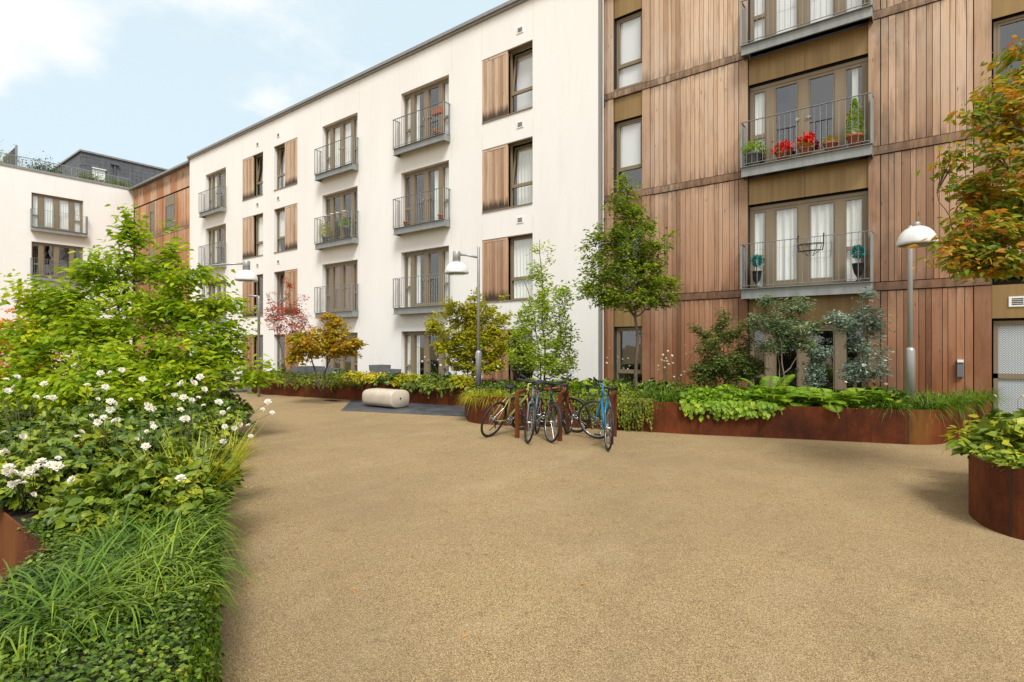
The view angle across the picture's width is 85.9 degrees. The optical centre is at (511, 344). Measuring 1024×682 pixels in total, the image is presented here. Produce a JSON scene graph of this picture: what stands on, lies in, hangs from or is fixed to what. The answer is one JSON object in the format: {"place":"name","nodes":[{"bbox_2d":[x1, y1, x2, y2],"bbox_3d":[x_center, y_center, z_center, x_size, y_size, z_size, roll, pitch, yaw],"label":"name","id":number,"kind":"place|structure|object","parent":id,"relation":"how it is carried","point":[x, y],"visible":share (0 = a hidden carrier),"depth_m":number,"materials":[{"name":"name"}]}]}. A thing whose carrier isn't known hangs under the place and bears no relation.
{"place":"outdoors","nodes":[
{"label":"outdoors","id":0,"kind":"place"},
{"bbox_2d":[0,0,508,169],"label":"sky","id":1,"kind":"structure","parent":0,"point":[157,83],"materials":[{"name":"blue"}]},
{"bbox_2d":[341,400,464,416],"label":"slate paving","id":2,"kind":"structure","parent":0,"point":[416,408],"depth_m":13.59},
{"bbox_2d":[362,388,408,407],"bbox_3d":[-3.289,1.366,14.248,1.167,0.450,0.660,0,0,36],"label":"stone bench","id":3,"kind":"object","parent":2,"relation":"on","point":[389,398],"visible":1,"depth_m":13.94,"materials":[{"name":"white stone"}]},
{"bbox_2d":[0,369,1023,681],"bbox_3d":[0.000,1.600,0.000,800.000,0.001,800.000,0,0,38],"label":"ground","id":4,"kind":"structure","parent":0,"point":[712,559],"depth_m":4.10,"materials":[{"name":"gravel"}]},
{"bbox_2d":[0,152,134,369],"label":"white building","id":5,"kind":"structure","parent":4,"relation":"on","point":[49,221],"depth_m":34.91,"materials":[{"name":"paint"}]},
{"bbox_2d":[32,242,82,277],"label":"french door","id":6,"kind":"structure","parent":5,"relation":"in","point":[40,263],"depth_m":34.97,"materials":[{"name":"brown metal"}]},
{"bbox_2d":[32,193,82,232],"bbox_3d":[-29.040,-8.355,35.126,0.180,2.170,2.610,0,0,38],"label":"french door","id":7,"kind":"structure","parent":5,"relation":"in","point":[44,218],"depth_m":35.09,"materials":[{"name":"brown metal"}]},
{"bbox_2d":[48,149,167,189],"bbox_3d":[-28.777,-11.990,45.907,9.200,2.780,14.120,0,0,38],"label":"slate penthouse","id":8,"kind":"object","parent":5,"relation":"on","point":[135,172],"visible":0.2,"depth_m":39.16,"materials":[{"name":"stone"}]},
{"bbox_2d":[0,389,235,681],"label":"corten planter","id":9,"kind":"object","parent":4,"relation":"on","point":[15,546],"visible":0.06,"depth_m":3.40,"materials":[{"name":"metal"}]},
{"bbox_2d":[0,374,65,483],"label":"anemone plant","id":10,"kind":"object","parent":9,"relation":"on","point":[27,442],"visible":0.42,"depth_m":4.58,"materials":[{"name":"green plant"}]},
{"bbox_2d":[0,443,89,510],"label":"anemone plant","id":11,"kind":"object","parent":9,"relation":"on","point":[12,475],"visible":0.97,"depth_m":3.89,"materials":[{"name":"white plant"}]},
{"bbox_2d":[0,450,117,511],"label":"leafy perennial","id":12,"kind":"object","parent":9,"relation":"on","point":[79,463],"visible":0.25,"depth_m":4.19,"materials":[{"name":"green plant"}]},
{"bbox_2d":[8,410,114,448],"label":"leafy perennial","id":13,"kind":"object","parent":9,"relation":"on","point":[70,421],"visible":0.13,"depth_m":5.58,"materials":[{"name":"green plant"}]},
{"bbox_2d":[2,429,129,503],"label":"leafy perennial","id":14,"kind":"object","parent":9,"relation":"on","point":[68,444],"visible":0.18,"depth_m":4.47,"materials":[{"name":"green plant"}]},
{"bbox_2d":[8,400,135,438],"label":"leafy perennial","id":15,"kind":"object","parent":9,"relation":"on","point":[54,415],"visible":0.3,"depth_m":6.90,"materials":[{"name":"green plant"}]},
{"bbox_2d":[0,550,146,679],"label":"grass tuft","id":16,"kind":"object","parent":9,"relation":"on","point":[12,643],"visible":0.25,"depth_m":2.24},
{"bbox_2d":[0,558,162,676],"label":"grass tuft","id":17,"kind":"object","parent":9,"relation":"on","point":[30,641],"visible":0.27,"depth_m":2.29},
{"bbox_2d":[0,546,180,675],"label":"grass tuft","id":18,"kind":"object","parent":9,"relation":"on","point":[103,629],"visible":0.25,"depth_m":2.29,"materials":[{"name":"plant"}]},
{"bbox_2d":[0,509,180,653],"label":"grass tuft","id":19,"kind":"object","parent":9,"relation":"on","point":[75,577],"visible":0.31,"depth_m":2.56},
{"bbox_2d":[0,538,182,630],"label":"grass tuft","id":20,"kind":"object","parent":9,"relation":"on","point":[88,579],"visible":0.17,"depth_m":2.54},
{"bbox_2d":[25,468,164,544],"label":"leafy perennial","id":21,"kind":"object","parent":9,"relation":"on","point":[59,514],"visible":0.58,"depth_m":3.44,"materials":[{"name":"green plant"}]},
{"bbox_2d":[1,519,200,615],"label":"grass tuft","id":22,"kind":"object","parent":9,"relation":"on","point":[103,551],"visible":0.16,"depth_m":2.73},
{"bbox_2d":[61,367,150,469],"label":"anemone plant","id":23,"kind":"object","parent":9,"relation":"on","point":[97,423],"visible":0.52,"depth_m":4.61,"materials":[{"name":"green plant"}]},
{"bbox_2d":[66,415,151,442],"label":"leafy perennial","id":24,"kind":"object","parent":9,"relation":"on","point":[84,423],"visible":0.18,"depth_m":5.66,"materials":[{"name":"green plant"}]},
{"bbox_2d":[31,503,189,579],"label":"grass tuft","id":25,"kind":"object","parent":9,"relation":"on","point":[93,532],"visible":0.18,"depth_m":3.15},
{"bbox_2d":[59,452,169,503],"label":"leafy perennial","id":26,"kind":"object","parent":9,"relation":"on","point":[134,464],"visible":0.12,"depth_m":3.96,"materials":[{"name":"green plant"}]},
{"bbox_2d":[0,438,231,681],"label":"creeping ground cover","id":27,"kind":"object","parent":9,"relation":"on","point":[206,622],"visible":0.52,"depth_m":2.21,"materials":[{"name":"green plant"}]},
{"bbox_2d":[0,396,235,512],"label":"bed ground cover","id":28,"kind":"object","parent":9,"relation":"on","point":[23,412],"visible":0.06,"depth_m":8.29,"materials":[{"name":"green plant"}]},
{"bbox_2d":[33,497,204,578],"bbox_3d":[-2.223,1.309,3.116,0.984,0.714,0.972,0,0,38],"label":"grass tuft","id":29,"kind":"object","parent":9,"relation":"in","point":[84,554],"visible":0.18,"depth_m":3.10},
{"bbox_2d":[16,520,236,593],"bbox_3d":[-1.956,1.278,2.845,0.991,0.547,0.977,0,0,38],"label":"grass tuft","id":30,"kind":"object","parent":9,"relation":"on","point":[114,546],"visible":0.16,"depth_m":2.85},
{"bbox_2d":[14,535,250,681],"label":"grass tuft","id":31,"kind":"object","parent":9,"relation":"on","point":[138,579],"visible":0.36,"depth_m":2.39,"materials":[{"name":"plant"}]},
{"bbox_2d":[90,376,188,478],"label":"anemone plant","id":32,"kind":"object","parent":9,"relation":"on","point":[146,445],"visible":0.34,"depth_m":4.46,"materials":[{"name":"green plant"}]},
{"bbox_2d":[0,203,282,419],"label":"dogwood shrub","id":33,"kind":"object","parent":9,"relation":"on","point":[70,329],"visible":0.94,"depth_m":8.68,"materials":[{"name":"green plant"}]},
{"bbox_2d":[40,517,258,634],"bbox_3d":[-1.770,1.290,2.725,0.962,0.636,0.991,0,0,38],"label":"grass tuft","id":34,"kind":"object","parent":9,"relation":"on","point":[172,549],"visible":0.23,"depth_m":2.71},
{"bbox_2d":[85,452,223,526],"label":"anemone plant","id":35,"kind":"object","parent":9,"relation":"on","point":[126,487],"visible":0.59,"depth_m":3.66,"materials":[{"name":"green plant"}]},
{"bbox_2d":[59,501,252,629],"bbox_3d":[-2.058,1.293,3.208,0.982,0.586,0.932,0,0,38],"label":"grass tuft","id":36,"kind":"object","parent":9,"relation":"on","point":[164,537],"visible":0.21,"depth_m":3.25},
{"bbox_2d":[107,401,216,434],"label":"leafy perennial","id":37,"kind":"object","parent":9,"relation":"on","point":[158,415],"visible":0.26,"depth_m":6.68,"materials":[{"name":"green plant"}]},
{"bbox_2d":[118,416,205,448],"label":"leafy perennial","id":38,"kind":"object","parent":9,"relation":"on","point":[159,424],"visible":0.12,"depth_m":5.33,"materials":[{"name":"green plant"}]},
{"bbox_2d":[104,463,229,528],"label":"leafy perennial","id":39,"kind":"object","parent":9,"relation":"on","point":[170,491],"visible":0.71,"depth_m":3.61,"materials":[{"name":"green plant"}]},
{"bbox_2d":[79,506,254,599],"bbox_3d":[-2.027,1.276,3.252,0.987,0.588,0.984,0,0,38],"label":"grass tuft","id":40,"kind":"object","parent":9,"relation":"in","point":[157,541],"visible":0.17,"depth_m":3.13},
{"bbox_2d":[73,516,270,660],"bbox_3d":[-1.779,1.282,2.922,0.975,0.606,0.983,0,0,38],"label":"grass tuft","id":41,"kind":"object","parent":9,"relation":"on","point":[184,550],"visible":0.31,"depth_m":2.90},
{"bbox_2d":[130,374,222,461],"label":"anemone plant","id":42,"kind":"object","parent":9,"relation":"on","point":[183,397],"visible":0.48,"depth_m":4.87,"materials":[{"name":"green plant"}]},
{"bbox_2d":[118,421,246,506],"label":"pale grass clump","id":43,"kind":"object","parent":9,"relation":"on","point":[205,464],"visible":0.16,"depth_m":4.17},
{"bbox_2d":[107,491,266,588],"bbox_3d":[-2.077,1.306,3.514,0.981,0.616,0.961,0,0,38],"label":"grass tuft","id":44,"kind":"object","parent":9,"relation":"on","point":[188,522],"visible":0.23,"depth_m":3.47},
{"bbox_2d":[157,421,238,462],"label":"leafy perennial","id":45,"kind":"object","parent":9,"relation":"on","point":[176,430],"visible":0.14,"depth_m":5.18,"materials":[{"name":"green plant"}]},
{"bbox_2d":[139,424,260,501],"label":"pale grass clump","id":46,"kind":"object","parent":9,"relation":"on","point":[232,470],"visible":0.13,"depth_m":4.31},
{"bbox_2d":[180,456,235,502],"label":"leafy perennial","id":47,"kind":"object","parent":9,"relation":"on","point":[225,488],"visible":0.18,"depth_m":4.13,"materials":[{"name":"green plant"}]},
{"bbox_2d":[173,406,246,446],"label":"leafy perennial","id":48,"kind":"object","parent":9,"relation":"on","point":[211,412],"visible":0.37,"depth_m":6.39,"materials":[{"name":"green plant"}]},
{"bbox_2d":[169,397,257,428],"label":"leafy perennial","id":49,"kind":"object","parent":9,"relation":"on","point":[242,414],"visible":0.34,"depth_m":7.65,"materials":[{"name":"green plant"}]},
{"bbox_2d":[156,399,274,488],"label":"anemone plant","id":50,"kind":"object","parent":9,"relation":"on","point":[202,451],"visible":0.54,"depth_m":4.42,"materials":[{"name":"green plant"}]},
{"bbox_2d":[186,389,254,416],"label":"leafy perennial","id":51,"kind":"object","parent":9,"relation":"on","point":[229,396],"visible":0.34,"depth_m":9.02,"materials":[{"name":"green plant"}]},
{"bbox_2d":[178,409,271,465],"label":"pale grass clump","id":52,"kind":"object","parent":9,"relation":"on","point":[243,447],"visible":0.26,"depth_m":5.56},
{"bbox_2d":[128,160,189,365],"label":"timber wing","id":53,"kind":"structure","parent":4,"relation":"on","point":[162,197],"depth_m":34.95,"materials":[{"name":"wood"}]},
{"bbox_2d":[202,261,257,324],"bbox_3d":[-8.161,-0.412,15.993,1.601,4.025,0.619,0,0,11],"label":"street lamp","id":54,"kind":"object","parent":4,"relation":"on","point":[246,274],"visible":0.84,"depth_m":15.81,"materials":[{"name":"metal"}]},
{"bbox_2d":[252,380,494,405],"bbox_3d":[-4.204,1.365,16.907,8.476,0.530,3.433,0,0,38],"label":"corten planter","id":55,"kind":"object","parent":4,"relation":"on","point":[355,393],"visible":0.23,"depth_m":16.01,"materials":[{"name":"metal"}]},
{"bbox_2d":[258,275,317,383],"bbox_3d":[-6.604,-0.456,16.429,1.602,3.220,1.345,0,0,38],"label":"red maple","id":56,"kind":"object","parent":55,"relation":"on","point":[278,319],"visible":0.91,"depth_m":16.34,"materials":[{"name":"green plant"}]},
{"bbox_2d":[282,312,368,387],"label":"autumn shrub","id":57,"kind":"object","parent":55,"relation":"on","point":[330,337],"visible":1,"depth_m":14.43,"materials":[{"name":"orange plant"}]},
{"bbox_2d":[444,246,480,387],"bbox_3d":[-1.295,-0.660,14.157,0.892,3.720,0.618,0,0,-25],"label":"street lamp","id":58,"kind":"object","parent":55,"relation":"on","point":[456,267],"visible":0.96,"depth_m":14.04,"materials":[{"name":"metal"}]},
{"bbox_2d":[421,287,520,376],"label":"autumn shrub","id":59,"kind":"object","parent":55,"relation":"on","point":[490,334],"visible":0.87,"depth_m":15.02,"materials":[{"name":"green plant"}]},
{"bbox_2d":[187,0,604,382],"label":"white building","id":60,"kind":"structure","parent":4,"relation":"on","point":[503,170],"depth_m":20.25,"materials":[{"name":"paint"}]},
{"bbox_2d":[208,225,225,263],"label":"french door","id":61,"kind":"structure","parent":60,"relation":"in","point":[214,233],"depth_m":30.31,"materials":[{"name":"brown metal"}]},
{"bbox_2d":[208,169,225,208],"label":"french door","id":62,"kind":"structure","parent":60,"relation":"in","point":[214,179],"depth_m":30.31,"materials":[{"name":"brown metal"}]},
{"bbox_2d":[325,260,357,311],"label":"french door","id":63,"kind":"structure","parent":60,"relation":"in","point":[345,273],"depth_m":23.45,"materials":[{"name":"brown metal"}]},
{"bbox_2d":[325,188,357,240],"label":"french door","id":64,"kind":"structure","parent":60,"relation":"in","point":[353,191],"depth_m":23.41,"materials":[{"name":"brown metal"}]},
{"bbox_2d":[325,115,357,170],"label":"french door","id":65,"kind":"structure","parent":60,"relation":"in","point":[348,127],"depth_m":23.45,"materials":[{"name":"brown metal"}]},
{"bbox_2d":[404,331,448,375],"bbox_3d":[-3.086,0.545,20.270,2.510,2.110,0.190,0,0,38],"label":"french door","id":66,"kind":"structure","parent":60,"relation":"in","point":[412,338],"depth_m":20.64,"materials":[{"name":"brown metal"}]},
{"bbox_2d":[404,247,448,306],"bbox_3d":[-3.086,-2.440,20.270,2.510,2.120,0.190,0,0,38],"label":"french door","id":67,"kind":"structure","parent":60,"relation":"in","point":[412,259],"depth_m":20.31,"materials":[{"name":"brown metal"}]},
{"bbox_2d":[404,162,448,224],"bbox_3d":[-3.089,-5.435,20.266,2.510,2.150,0.180,0,0,38],"label":"french door","id":68,"kind":"structure","parent":60,"relation":"in","point":[442,170],"depth_m":20.20,"materials":[{"name":"brown metal"}]},
{"bbox_2d":[404,77,448,144],"bbox_3d":[-3.086,-8.430,20.270,2.510,2.180,0.190,0,0,38],"label":"french door","id":69,"kind":"structure","parent":60,"relation":"in","point":[412,100],"depth_m":20.28,"materials":[{"name":"brown metal"}]},
{"bbox_2d":[510,235,532,299],"bbox_3d":[0.367,-2.465,17.592,0.970,2.030,0.115,0,0,38],"label":"window","id":70,"kind":"structure","parent":60,"relation":"in","point":[519,246],"depth_m":17.67,"materials":[{"name":"glass"}]},
{"bbox_2d":[510,139,532,206],"bbox_3d":[0.433,-5.465,17.677,0.970,2.050,0.330,0,0,38],"label":"window","id":71,"kind":"structure","parent":60,"relation":"in","point":[524,185],"depth_m":17.83,"materials":[{"name":"glass"}]},
{"bbox_2d":[510,43,532,112],"bbox_3d":[0.428,-8.465,17.671,0.970,2.070,0.315,0,0,38],"label":"window","id":72,"kind":"structure","parent":60,"relation":"in","point":[524,93],"depth_m":17.85,"materials":[{"name":"brown metal"}]},
{"bbox_2d":[481,374,541,436],"bbox_3d":[0.028,1.124,9.848,0.608,1.030,1.658,24,13,32],"label":"bicycle","id":73,"kind":"object","parent":4,"relation":"on","point":[522,401],"visible":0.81,"depth_m":9.68,"materials":[{"name":"paint"}]},
{"bbox_2d":[516,378,552,442],"bbox_3d":[0.491,1.074,9.437,0.544,1.052,1.602,0,0,21],"label":"bicycle","id":74,"kind":"object","parent":4,"relation":"on","point":[533,419],"visible":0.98,"depth_m":9.13,"materials":[{"name":"grey paint"}]},
{"bbox_2d":[506,374,590,432],"bbox_3d":[0.632,1.091,10.100,1.649,1.033,0.595,0,8,17],"label":"bicycle","id":75,"kind":"object","parent":4,"relation":"on","point":[572,415],"visible":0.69,"depth_m":10.06,"materials":[{"name":"black paint"}]},
{"bbox_2d":[539,380,572,442],"bbox_3d":[0.865,1.086,9.524,0.453,1.029,1.582,0,0,22],"label":"bicycle","id":76,"kind":"object","parent":4,"relation":"on","point":[555,405],"visible":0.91,"depth_m":9.19,"materials":[{"name":"black paint"}]},
{"bbox_2d":[578,378,614,450],"bbox_3d":[1.508,1.084,8.790,0.526,1.033,1.532,0,0,-9],"label":"bicycle","id":77,"kind":"object","parent":4,"relation":"on","point":[605,421],"visible":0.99,"depth_m":9.02,"materials":[{"name":"blue paint"}]},
{"bbox_2d":[465,383,988,444],"bbox_3d":[4.069,1.335,11.763,10.340,0.590,4.423,0,0,20],"label":"corten planter","id":78,"kind":"object","parent":4,"relation":"on","point":[850,424],"visible":0.4,"depth_m":9.34,"materials":[{"name":"metal"}]},
{"bbox_2d":[505,326,542,382],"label":"dark shrub","id":79,"kind":"object","parent":78,"relation":"on","point":[518,348],"visible":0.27,"depth_m":13.17,"materials":[{"name":"green plant"}]},
{"bbox_2d":[503,239,582,380],"bbox_3d":[0.666,-0.660,12.639,1.829,3.528,1.171,0,0,24],"label":"slender tree","id":80,"kind":"object","parent":78,"relation":"on","point":[552,358],"visible":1,"depth_m":12.52,"materials":[{"name":"green plant"}]},
{"bbox_2d":[572,168,684,389],"bbox_3d":[2.418,-1.268,11.445,2.272,4.740,1.398,0,0,15],"label":"hornbeam tree","id":81,"kind":"object","parent":78,"relation":"on","point":[643,288],"visible":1,"depth_m":11.29,"materials":[{"name":"green plant"}]},
{"bbox_2d":[619,391,658,432],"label":"trailing creeper","id":82,"kind":"object","parent":78,"relation":"hanging from","point":[634,400],"visible":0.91,"depth_m":10.10,"materials":[{"name":"green plant"}]},
{"bbox_2d":[679,385,724,421],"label":"lime leaf plant","id":83,"kind":"object","parent":78,"relation":"on","point":[694,406],"visible":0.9,"depth_m":9.78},
{"bbox_2d":[466,379,988,411],"bbox_3d":[4.063,1.020,11.769,10.382,0.221,4.498,0,0,20],"label":"planter ground cover","id":84,"kind":"object","parent":78,"relation":"on","point":[491,390],"visible":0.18,"depth_m":11.09,"materials":[{"name":"green plant"}]},
{"bbox_2d":[685,307,770,390],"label":"dark shrub","id":85,"kind":"object","parent":78,"relation":"on","point":[709,368],"visible":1,"depth_m":11.01,"materials":[{"name":"green plant"}]},
{"bbox_2d":[705,383,750,421],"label":"lime leaf plant","id":86,"kind":"object","parent":78,"relation":"on","point":[729,405],"visible":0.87,"depth_m":9.63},
{"bbox_2d":[729,387,776,420],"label":"lime leaf plant","id":87,"kind":"object","parent":78,"relation":"on","point":[763,406],"visible":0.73,"depth_m":9.46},
{"bbox_2d":[737,374,795,400],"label":"fern","id":88,"kind":"object","parent":78,"relation":"on","point":[779,391],"visible":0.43,"depth_m":9.89,"materials":[{"name":"green plant"}]},
{"bbox_2d":[743,293,826,386],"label":"grey green shrub","id":89,"kind":"object","parent":78,"relation":"on","point":[775,329],"visible":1,"depth_m":10.51,"materials":[{"name":"green plant"}]},
{"bbox_2d":[797,344,837,391],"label":"blue grey shrub","id":90,"kind":"object","parent":78,"relation":"on","point":[816,353],"visible":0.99,"depth_m":10.54,"materials":[{"name":"green plant"}]},
{"bbox_2d":[800,388,850,414],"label":"fern","id":91,"kind":"object","parent":78,"relation":"on","point":[829,399],"visible":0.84,"depth_m":9.29,"materials":[{"name":"green plant"}]},
{"bbox_2d":[821,286,894,390],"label":"blue grey shrub","id":92,"kind":"object","parent":78,"relation":"on","point":[854,324],"visible":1,"depth_m":10.43,"materials":[{"name":"green plant"}]},
{"bbox_2d":[854,382,913,409],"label":"leafy clump","id":93,"kind":"object","parent":78,"relation":"on","point":[894,391],"visible":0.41,"depth_m":9.36,"materials":[{"name":"green plant"}]},
{"bbox_2d":[896,222,937,401],"bbox_3d":[6.878,-0.500,9.335,0.568,3.200,0.908,0,0,38],"label":"street lamp","id":94,"kind":"object","parent":78,"relation":"on","point":[916,233],"visible":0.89,"depth_m":9.63,"materials":[{"name":"metal"}]},
{"bbox_2d":[901,385,967,429],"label":"sedge clump","id":95,"kind":"object","parent":78,"relation":"on","point":[937,406],"visible":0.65,"depth_m":8.98,"materials":[{"name":"green plant"}]},
{"bbox_2d":[604,0,1023,413],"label":"timber clad building","id":96,"kind":"structure","parent":4,"relation":"on","point":[698,94],"depth_m":13.13,"materials":[{"name":"brown"}]},
{"bbox_2d":[617,117,641,191],"bbox_3d":[3.432,-5.455,15.900,0.850,2.050,0.100,0,0,38],"label":"window","id":97,"kind":"structure","parent":96,"relation":"in","point":[629,133],"depth_m":15.95,"materials":[{"name":"brown metal"}]},
{"bbox_2d":[617,11,641,88],"bbox_3d":[3.432,-8.470,15.900,0.850,2.060,0.100,0,0,38],"label":"window","id":98,"kind":"structure","parent":96,"relation":"in","point":[629,29],"depth_m":15.95,"materials":[{"name":"brown metal"}]},
{"bbox_2d":[739,139,767,165],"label":"potted plant","id":99,"kind":"object","parent":96,"relation":"on","point":[754,156],"visible":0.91,"depth_m":13.40,"materials":[{"name":"green plant"}]},
{"bbox_2d":[750,324,867,391],"bbox_3d":[7.005,0.550,13.116,2.510,2.060,0.125,0,0,38],"label":"french door","id":100,"kind":"structure","parent":96,"relation":"in","point":[838,384],"depth_m":12.85,"materials":[{"name":"wood"}]},
{"bbox_2d":[750,191,867,287],"bbox_3d":[7.022,-2.430,13.138,2.510,2.060,0.180,0,0,38],"label":"french door","id":101,"kind":"structure","parent":96,"relation":"in","point":[844,213],"depth_m":13.09,"materials":[{"name":"glass"}]},
{"bbox_2d":[750,57,867,162],"bbox_3d":[7.021,-5.430,13.137,2.510,2.060,0.177,0,0,38],"label":"french door","id":102,"kind":"structure","parent":96,"relation":"in","point":[763,99],"depth_m":13.09,"materials":[{"name":"wood"}]},
{"bbox_2d":[750,0,867,41],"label":"french door","id":103,"kind":"structure","parent":96,"relation":"in","point":[812,9],"depth_m":13.43,"materials":[{"name":"brown metal"}]},
{"bbox_2d":[843,97,865,146],"bbox_3d":[7.612,-4.949,12.235,0.442,1.147,0.439,0,0,-37],"label":"potted conifer","id":104,"kind":"object","parent":96,"relation":"on","point":[857,136],"visible":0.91,"depth_m":12.17,"materials":[{"name":"plant"}]},
{"bbox_2d":[993,320,1023,413],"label":"door","id":105,"kind":"structure","parent":96,"relation":"in","point":[1008,336],"depth_m":10.93,"materials":[{"name":"metal"}]},
{"bbox_2d":[993,14,1023,121],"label":"window","id":106,"kind":"structure","parent":96,"relation":"in","point":[996,25],"depth_m":11.00,"materials":[{"name":"wood"}]},
{"bbox_2d":[968,453,1023,539],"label":"corten planter","id":107,"kind":"object","parent":4,"relation":"on","point":[996,500],"visible":0.68,"depth_m":4.70,"materials":[{"name":"metal"}]},
{"bbox_2d":[906,35,1023,283],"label":"overhanging tree","id":108,"kind":"object","parent":107,"relation":"on","point":[988,251],"visible":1,"depth_m":5.63,"materials":[{"name":"green plant"}]},
{"bbox_2d":[951,416,1023,460],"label":"leafy clump","id":109,"kind":"object","parent":107,"relation":"on","point":[993,439],"visible":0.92,"depth_m":5.17,"materials":[{"name":"green plant"}]},
{"bbox_2d":[967,444,1023,470],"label":"planter ground cover","id":110,"kind":"object","parent":107,"relation":"on","point":[1018,463],"visible":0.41,"depth_m":4.87,"materials":[{"name":"green plant"}]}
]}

